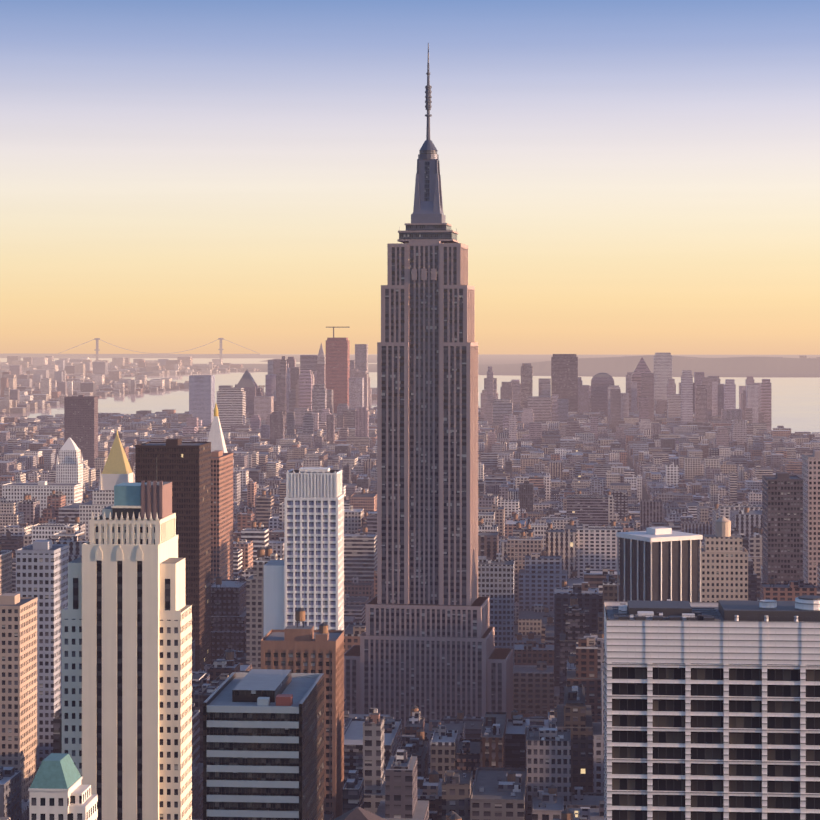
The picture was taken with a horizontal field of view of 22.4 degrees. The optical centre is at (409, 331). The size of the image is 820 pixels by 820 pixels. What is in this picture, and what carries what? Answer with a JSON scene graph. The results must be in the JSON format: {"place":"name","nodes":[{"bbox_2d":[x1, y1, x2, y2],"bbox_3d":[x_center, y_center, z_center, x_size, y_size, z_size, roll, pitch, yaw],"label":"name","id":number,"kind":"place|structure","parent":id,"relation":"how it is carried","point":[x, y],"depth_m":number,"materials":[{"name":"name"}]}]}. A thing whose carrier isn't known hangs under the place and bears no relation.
{"place":"outdoors","nodes":[
{"label":"outdoors","id":0,"kind":"place"},
{"bbox_2d":[6,371,244,413],"bbox_3d":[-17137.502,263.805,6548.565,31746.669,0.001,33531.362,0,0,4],"label":"brooklyn ground","id":1,"kind":"structure","parent":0,"point":[128,394],"depth_m":9479.19,"materials":[{"name":"grey"}]},
{"bbox_2d":[0,356,819,413],"bbox_3d":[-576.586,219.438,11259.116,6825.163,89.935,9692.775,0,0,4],"label":"distant city buildings","id":2,"kind":"structure","parent":1,"relation":"on","point":[27,384],"depth_m":10166.96,"materials":[{"name":"grey concrete"}]},
{"bbox_2d":[259,354,522,362],"bbox_3d":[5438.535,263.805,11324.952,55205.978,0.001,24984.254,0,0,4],"label":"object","id":3,"kind":"structure","parent":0,"point":[372,360],"depth_m":20528.60,"materials":[{"name":"grey"}]},
{"bbox_2d":[0,354,819,433],"bbox_3d":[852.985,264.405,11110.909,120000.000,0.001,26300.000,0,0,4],"label":"water","id":4,"kind":"structure","parent":0,"point":[795,404],"depth_m":8604.38,"materials":[{"name":"grey liquid"}]},
{"bbox_2d":[55,338,259,359],"bbox_3d":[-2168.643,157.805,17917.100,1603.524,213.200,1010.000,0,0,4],"label":"suspension bridge","id":5,"kind":"structure","parent":4,"relation":"on","point":[97,350],"depth_m":17866.53,"materials":[{"name":"grey metal"}]},
{"bbox_2d":[0,353,819,372],"bbox_3d":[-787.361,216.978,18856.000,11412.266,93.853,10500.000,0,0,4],"label":"hills","id":6,"kind":"structure","parent":0,"point":[726,363],"depth_m":14645.36,"materials":[{"name":"grey"}]},
{"bbox_2d":[0,0,819,354],"label":"sky","id":7,"kind":"structure","parent":0,"point":[619,177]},
{"bbox_2d":[488,423,649,498],"bbox_3d":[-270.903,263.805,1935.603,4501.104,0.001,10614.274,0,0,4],"label":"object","id":8,"kind":"structure","parent":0,"point":[644,492],"depth_m":3802.03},
{"bbox_2d":[0,593,37,798],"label":"edge block","id":9,"kind":"structure","parent":8,"relation":"on","point":[18,682],"depth_m":910.23,"materials":[{"name":"concrete"}]},
{"bbox_2d":[15,540,68,763],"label":"high-rise building","id":10,"kind":"structure","parent":8,"relation":"on","point":[42,570],"depth_m":1010.06,"materials":[{"name":"grey concrete"}]},
{"bbox_2d":[2,481,82,516],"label":"low-rise building","id":11,"kind":"structure","parent":8,"relation":"on","point":[41,491],"depth_m":2332.56,"materials":[{"name":"white concrete"}]},
{"bbox_2d":[28,753,97,819],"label":"copper roof building","id":12,"kind":"structure","parent":8,"relation":"on","point":[57,790],"depth_m":431.05,"materials":[{"name":"white concrete"}]},
{"bbox_2d":[56,438,82,482],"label":"domed tower","id":13,"kind":"structure","parent":8,"relation":"on","point":[69,466],"depth_m":2737.76,"materials":[{"name":"stone"}]},
{"bbox_2d":[64,395,97,467],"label":"dark slab","id":14,"kind":"structure","parent":8,"relation":"on","point":[81,421],"depth_m":3647.65,"materials":[{"name":"grey concrete"}]},
{"bbox_2d":[79,430,134,538],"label":"gold-roofed tower","id":15,"kind":"structure","parent":8,"relation":"on","point":[117,469],"depth_m":2036.27,"materials":[{"name":"stone"}]},
{"bbox_2d":[61,457,191,819],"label":"tower","id":16,"kind":"structure","parent":8,"relation":"on","point":[126,616],"depth_m":682.28,"materials":[{"name":"stone"}]},
{"bbox_2d":[135,438,210,670],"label":"skyscraper","id":17,"kind":"structure","parent":8,"relation":"on","point":[184,468],"depth_m":1359.15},
{"bbox_2d":[207,404,227,452],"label":"spire","id":18,"kind":"structure","parent":8,"relation":"on","point":[216,438],"depth_m":2139.22,"materials":[{"name":"stone"}]},
{"bbox_2d":[211,450,232,583],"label":"high-rise building","id":19,"kind":"structure","parent":8,"relation":"on","point":[221,514],"depth_m":1523.38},
{"bbox_2d":[203,669,323,819],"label":"office building","id":20,"kind":"structure","parent":8,"relation":"on","point":[263,744],"depth_m":549.04,"materials":[{"name":"grey concrete"}]},
{"bbox_2d":[261,607,343,818],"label":"brick high-rise building","id":21,"kind":"structure","parent":8,"relation":"on","point":[301,649],"depth_m":849.97,"materials":[{"name":"brick"}]},
{"bbox_2d":[264,467,343,636],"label":"white tower","id":22,"kind":"structure","parent":8,"relation":"on","point":[306,574],"depth_m":1000.71,"materials":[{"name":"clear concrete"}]},
{"bbox_2d":[334,807,385,819],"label":"building roof","id":23,"kind":"structure","parent":8,"relation":"on","point":[357,813],"depth_m":507.64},
{"bbox_2d":[0,406,819,819],"bbox_3d":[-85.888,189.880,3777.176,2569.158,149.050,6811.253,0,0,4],"label":"city blocks","id":24,"kind":"structure","parent":8,"relation":"on","point":[556,510],"depth_m":1805.73,"materials":[{"name":"brown brick"}]},
{"bbox_2d":[344,43,535,728],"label":"skyscraper","id":25,"kind":"structure","parent":8,"relation":"on","point":[427,648],"depth_m":1263.11,"materials":[{"name":"stone"}]},
{"bbox_2d":[178,327,770,451],"bbox_3d":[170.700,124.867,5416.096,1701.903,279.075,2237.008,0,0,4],"label":"distant skyline","id":26,"kind":"structure","parent":8,"relation":"on","point":[311,393],"depth_m":5493.60},
{"bbox_2d":[616,527,702,601],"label":"white office block","id":27,"kind":"structure","parent":8,"relation":"on","point":[659,563],"depth_m":1046.89,"materials":[{"name":"concrete"}]},
{"bbox_2d":[604,595,819,819],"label":"office building","id":28,"kind":"structure","parent":8,"relation":"on","point":[711,710],"depth_m":519.83,"materials":[{"name":"concrete"}]},
{"bbox_2d":[699,516,747,601],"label":"apartment building","id":29,"kind":"structure","parent":8,"relation":"on","point":[724,564],"depth_m":1233.49,"materials":[{"name":"beige concrete"}]},
{"bbox_2d":[762,472,802,582],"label":"dark slab","id":30,"kind":"structure","parent":8,"relation":"on","point":[782,527],"depth_m":1428.37,"materials":[{"name":"concrete"}]},
{"bbox_2d":[802,450,819,585],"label":"pink tower","id":31,"kind":"structure","parent":8,"relation":"on","point":[811,505],"depth_m":1476.30,"materials":[{"name":"pink concrete"}]},
{"bbox_2d":[478,358,819,376],"bbox_3d":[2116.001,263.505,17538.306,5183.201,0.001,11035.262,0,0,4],"label":"staten island shore","id":32,"kind":"structure","parent":0,"point":[517,361],"depth_m":13110.58,"materials":[{"name":"grey"}]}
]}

